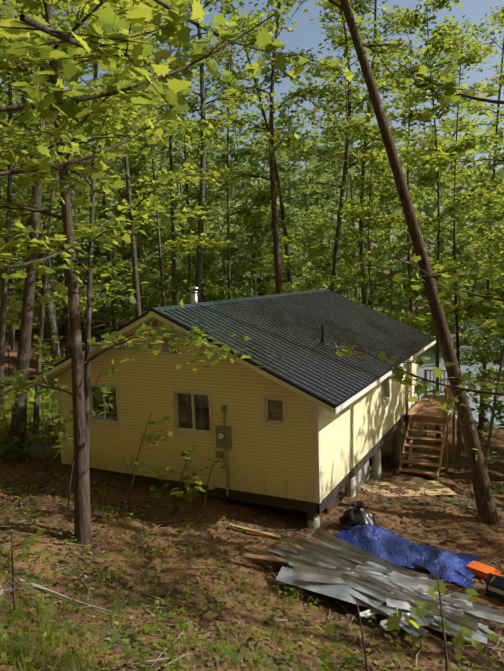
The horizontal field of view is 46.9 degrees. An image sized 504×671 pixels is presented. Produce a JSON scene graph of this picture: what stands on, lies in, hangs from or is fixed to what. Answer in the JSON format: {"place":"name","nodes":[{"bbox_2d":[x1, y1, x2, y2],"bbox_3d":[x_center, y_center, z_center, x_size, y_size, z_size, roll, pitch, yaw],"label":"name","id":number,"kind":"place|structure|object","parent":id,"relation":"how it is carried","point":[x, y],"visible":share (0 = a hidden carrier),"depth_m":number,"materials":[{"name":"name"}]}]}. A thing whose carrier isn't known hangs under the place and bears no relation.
{"place":"outdoors","nodes":[
{"label":"outdoors","id":0,"kind":"place"},
{"bbox_2d":[0,244,503,670],"bbox_3d":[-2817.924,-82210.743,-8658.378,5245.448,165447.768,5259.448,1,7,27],"label":"ground","id":1,"kind":"structure","parent":0,"point":[459,464],"depth_m":10.27,"materials":[{"name":"brown soil"}]},
{"bbox_2d":[0,387,59,461],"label":"fern undergrowth","id":2,"kind":"object","parent":1,"relation":"on","point":[19,455],"visible":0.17,"depth_m":17.28,"materials":[{"name":"green plant"}]},
{"bbox_2d":[21,431,60,458],"bbox_3d":[-6.384,3.341,16.885,2.110,0.950,1.424,3,8,40],"label":"bush","id":3,"kind":"object","parent":1,"relation":"on","point":[35,450],"visible":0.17,"depth_m":16.21,"materials":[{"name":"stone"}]},
{"bbox_2d":[15,578,121,614],"bbox_3d":[-2.554,3.547,8.075,1.650,0.317,0.764,-2,6,0],"label":"fallen branch","id":4,"kind":"object","parent":1,"relation":"on","point":[43,588],"visible":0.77,"depth_m":7.98,"materials":[{"name":"beige wood"}]},
{"bbox_2d":[0,522,312,670],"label":"grass tufts","id":5,"kind":"object","parent":1,"relation":"on","point":[47,629],"visible":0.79,"depth_m":6.61,"materials":[{"name":"green plant"}]},
{"bbox_2d":[0,527,313,670],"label":"herbs","id":6,"kind":"object","parent":1,"relation":"on","point":[95,655],"visible":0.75,"depth_m":6.95,"materials":[{"name":"green plant"}]},
{"bbox_2d":[0,0,442,334],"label":"tree foliage","id":7,"kind":"object","parent":1,"relation":"on","point":[297,209],"visible":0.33,"depth_m":42.62,"materials":[{"name":"green plant"}]},
{"bbox_2d":[57,320,416,502],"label":"cabin walls","id":8,"kind":"structure","parent":1,"relation":"on","point":[277,461],"depth_m":13.57,"materials":[{"name":"yellow wood"}]},
{"bbox_2d":[0,317,153,324],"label":"service cable","id":9,"kind":"object","parent":8,"relation":"attached to","point":[61,320],"visible":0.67,"depth_m":12.63,"materials":[{"name":"black plastic"}]},
{"bbox_2d":[159,328,177,354],"bbox_3d":[-1.946,0.147,13.581,0.470,0.627,0.040,1,7,27],"label":"gable vent","id":10,"kind":"object","parent":8,"relation":"attached to","point":[165,350],"visible":0.6,"depth_m":13.60,"materials":[{"name":"white"}]},
{"bbox_2d":[215,405,231,504],"bbox_3d":[-0.655,2.761,13.196,0.390,2.367,0.292,1,7,27],"label":"electric meter","id":11,"kind":"object","parent":8,"relation":"attached to","point":[223,436],"visible":0.96,"depth_m":13.11,"materials":[{"name":"grey metal"}]},
{"bbox_2d":[25,289,435,413],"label":"cabin roof","id":12,"kind":"structure","parent":8,"relation":"on","point":[281,349],"depth_m":14.61,"materials":[{"name":"black metal"}]},
{"bbox_2d":[188,286,198,303],"bbox_3d":[-1.628,-0.935,16.422,0.335,0.932,0.340,1,7,27],"label":"stove chimney","id":13,"kind":"object","parent":12,"relation":"on","point":[194,295],"visible":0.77,"depth_m":16.32,"materials":[{"name":"silver metal"}]},
{"bbox_2d":[317,324,328,344],"bbox_3d":[1.881,-0.028,15.374,0.294,0.545,0.300,1,7,27],"label":"roof vent pipe","id":14,"kind":"object","parent":12,"relation":"on","point":[323,339],"visible":0.88,"depth_m":15.34,"materials":[{"name":"black"}]},
{"bbox_2d":[55,356,417,503],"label":"cabin trim windows","id":15,"kind":"structure","parent":8,"relation":"attached to","point":[192,412],"depth_m":13.59,"materials":[{"name":"white wood"}]},
{"bbox_2d":[67,402,416,527],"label":"cabin underframe piers","id":16,"kind":"structure","parent":1,"relation":"on","point":[357,476],"depth_m":14.14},
{"bbox_2d":[0,0,503,439],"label":"tree foliage","id":17,"kind":"object","parent":1,"relation":"on","point":[447,46],"visible":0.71,"depth_m":26.80,"materials":[{"name":"green plant"}]},
{"bbox_2d":[0,0,503,544],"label":"tree trunks","id":18,"kind":"object","parent":1,"relation":"on","point":[80,436],"visible":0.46,"depth_m":14.07,"materials":[{"name":"brown plant"}]},
{"bbox_2d":[0,0,503,402],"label":"tree foliage","id":19,"kind":"object","parent":1,"relation":"on","point":[118,122],"visible":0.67,"depth_m":10.76,"materials":[{"name":"green plant"}]},
{"bbox_2d":[0,96,503,354],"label":"backdrop trees","id":20,"kind":"object","parent":1,"relation":"on","point":[399,266],"visible":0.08,"depth_m":65.34,"materials":[{"name":"green plant"}]},
{"bbox_2d":[0,0,503,468],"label":"background tree trunks","id":21,"kind":"object","parent":1,"relation":"on","point":[56,348],"visible":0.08,"depth_m":31.77,"materials":[{"name":"brown plant"}]},
{"bbox_2d":[0,0,503,670],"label":"saplings","id":22,"kind":"object","parent":1,"relation":"on","point":[136,18],"depth_m":6.00,"materials":[{"name":"green plant"}]},
{"bbox_2d":[0,434,503,670],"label":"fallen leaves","id":23,"kind":"object","parent":1,"relation":"on","point":[124,666],"visible":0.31,"depth_m":9.38,"materials":[{"name":"brown plant"}]},
{"bbox_2d":[0,471,503,670],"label":"herb seedlings","id":24,"kind":"object","parent":23,"relation":"on","point":[126,657],"visible":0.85,"depth_m":7.97,"materials":[{"name":"green plant"}]},
{"bbox_2d":[360,481,456,496],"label":"plywood sheets","id":25,"kind":"object","parent":23,"relation":"on","point":[439,487],"visible":0.75,"depth_m":16.29,"materials":[{"name":"beige wood"}]},
{"bbox_2d":[465,560,503,601],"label":"toolbox","id":26,"kind":"object","parent":23,"relation":"on","point":[494,587],"visible":0.94,"depth_m":10.41,"materials":[{"name":"orange plastic"}]},
{"bbox_2d":[1,465,503,670],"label":"ground twigs","id":27,"kind":"object","parent":1,"relation":"on","point":[492,647],"visible":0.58,"depth_m":9.25,"materials":[{"name":"brown wood"}]},
{"bbox_2d":[229,523,280,538],"bbox_3d":[0.171,4.031,11.881,1.265,0.319,0.088,-1,6,8],"label":"loose plank","id":28,"kind":"object","parent":1,"relation":"on","point":[256,531],"visible":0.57,"depth_m":11.87,"materials":[{"name":"brown wood"}]},
{"bbox_2d":[339,500,377,529],"bbox_3d":[2.354,3.942,12.639,0.923,0.640,0.756,1,7,27],"label":"black bin bag","id":29,"kind":"object","parent":1,"relation":"on","point":[351,518],"visible":0.75,"depth_m":12.48,"materials":[{"name":"black plastic"}]},
{"bbox_2d":[243,529,503,643],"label":"scrap metal pile","id":30,"kind":"object","parent":1,"relation":"on","point":[337,568],"visible":0.88,"depth_m":9.52,"materials":[{"name":"metal"}]},
{"bbox_2d":[336,525,479,588],"bbox_3d":[3.083,4.245,11.701,2.918,0.730,1.661,0,6,22],"label":"blue tarp","id":31,"kind":"object","parent":1,"relation":"on","point":[389,545],"visible":0.94,"depth_m":11.40,"materials":[{"name":"blue plastic"}]},
{"bbox_2d":[396,369,461,480],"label":"wooden stairs","id":32,"kind":"structure","parent":1,"relation":"on","point":[425,410],"depth_m":19.18,"materials":[{"name":"brown wood"}]},
{"bbox_2d":[377,488,503,518],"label":"garden hose","id":33,"kind":"object","parent":1,"relation":"on","point":[447,501],"visible":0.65,"depth_m":15.15,"materials":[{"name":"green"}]},
{"bbox_2d":[0,0,503,247],"label":"sky","id":34,"kind":"structure","parent":0,"point":[306,35],"materials":[{"name":"blue"}]},
{"bbox_2d":[418,306,503,427],"bbox_3d":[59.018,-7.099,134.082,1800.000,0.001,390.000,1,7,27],"label":"lake water","id":35,"kind":"structure","parent":0,"point":[432,362],"depth_m":51.82,"materials":[{"name":"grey liquid"}]}
]}

